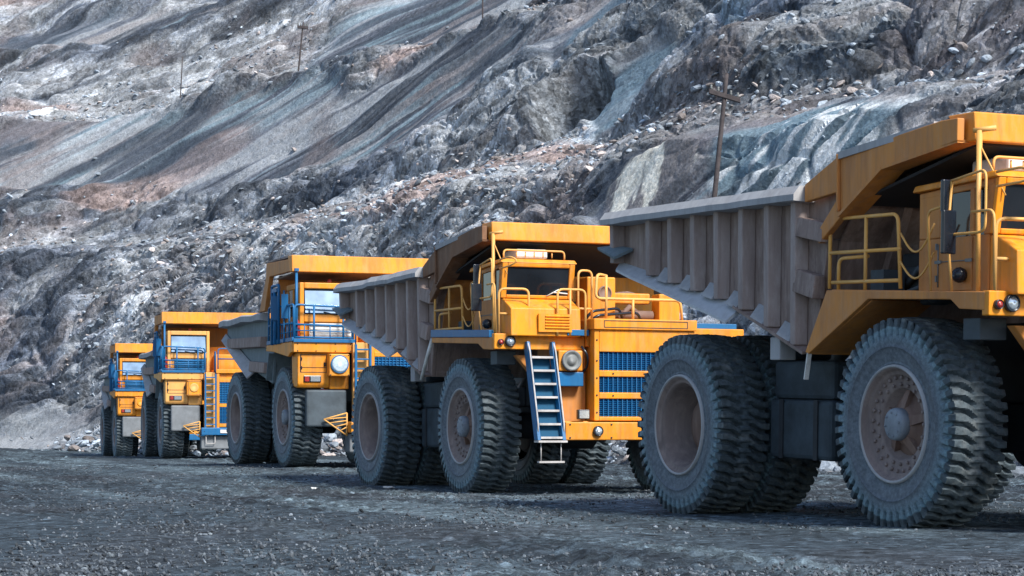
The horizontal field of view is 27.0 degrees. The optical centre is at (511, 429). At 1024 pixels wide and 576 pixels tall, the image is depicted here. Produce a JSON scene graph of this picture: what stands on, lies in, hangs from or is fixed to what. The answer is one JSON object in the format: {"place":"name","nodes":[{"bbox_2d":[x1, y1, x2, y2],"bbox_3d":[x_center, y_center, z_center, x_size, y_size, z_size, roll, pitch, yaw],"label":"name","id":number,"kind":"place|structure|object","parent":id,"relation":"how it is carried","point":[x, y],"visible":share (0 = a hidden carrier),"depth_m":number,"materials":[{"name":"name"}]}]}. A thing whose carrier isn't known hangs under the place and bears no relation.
{"place":"outdoors","nodes":[
{"label":"outdoors","id":0,"kind":"place"},
{"bbox_2d":[0,0,1023,465],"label":"hillside","id":1,"kind":"structure","parent":0,"point":[202,150],"depth_m":101.54,"materials":[{"name":"grey stone"}]},
{"bbox_2d":[180,57,182,97],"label":"utility pole","id":2,"kind":"object","parent":1,"relation":"on","point":[181,77],"visible":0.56,"depth_m":123.97,"materials":[{"name":"brown wood"}]},
{"bbox_2d":[297,22,307,70],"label":"utility pole","id":3,"kind":"object","parent":1,"relation":"on","point":[303,26],"visible":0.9,"depth_m":118.96,"materials":[{"name":"brown wood"}]},
{"bbox_2d":[0,0,1023,477],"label":"rubble","id":4,"kind":"object","parent":1,"relation":"on","point":[330,442],"visible":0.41,"depth_m":82.53,"materials":[{"name":"stone"}]},
{"bbox_2d":[709,73,740,197],"bbox_3d":[6.232,-6.993,63.998,1.228,7.365,0.195,0,0,0],"label":"utility pole","id":5,"kind":"object","parent":1,"relation":"on","point":[724,95],"visible":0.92,"depth_m":63.94,"materials":[{"name":"brown wood"}]},
{"bbox_2d":[0,448,1023,575],"bbox_3d":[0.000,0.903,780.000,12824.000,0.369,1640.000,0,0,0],"label":"ground","id":6,"kind":"structure","parent":0,"point":[809,550],"depth_m":20.63,"materials":[{"name":"grey gravel"}]},
{"bbox_2d":[99,343,216,455],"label":"dump truck","id":7,"kind":"object","parent":6,"relation":"on","point":[122,388],"visible":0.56,"depth_m":79.25,"materials":[{"name":"metal"}]},
{"bbox_2d":[139,312,270,457],"bbox_3d":[-9.160,-1.282,65.616,4.130,4.345,7.554,0,0,-15],"label":"dump truck","id":8,"kind":"object","parent":6,"relation":"on","point":[189,366],"visible":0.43,"depth_m":62.20,"materials":[{"name":"metal"}]},
{"bbox_2d":[219,255,440,466],"bbox_3d":[-3.719,-1.385,46.708,4.130,4.344,7.554,0,0,-20],"label":"dump truck","id":9,"kind":"object","parent":6,"relation":"on","point":[297,351],"visible":0.49,"depth_m":43.57,"materials":[{"name":"metal"}]},
{"bbox_2d":[332,222,743,492],"bbox_3d":[0.208,-1.018,34.731,4.199,4.024,8.354,0,0,-22],"label":"dump truck","id":10,"kind":"object","parent":6,"relation":"on","point":[526,351],"visible":0.8,"depth_m":31.81,"materials":[{"name":"metal"}]},
{"bbox_2d":[597,111,1023,527],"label":"dump truck","id":11,"kind":"object","parent":6,"relation":"on","point":[892,265],"visible":0.98,"depth_m":21.47,"materials":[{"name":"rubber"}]}
]}

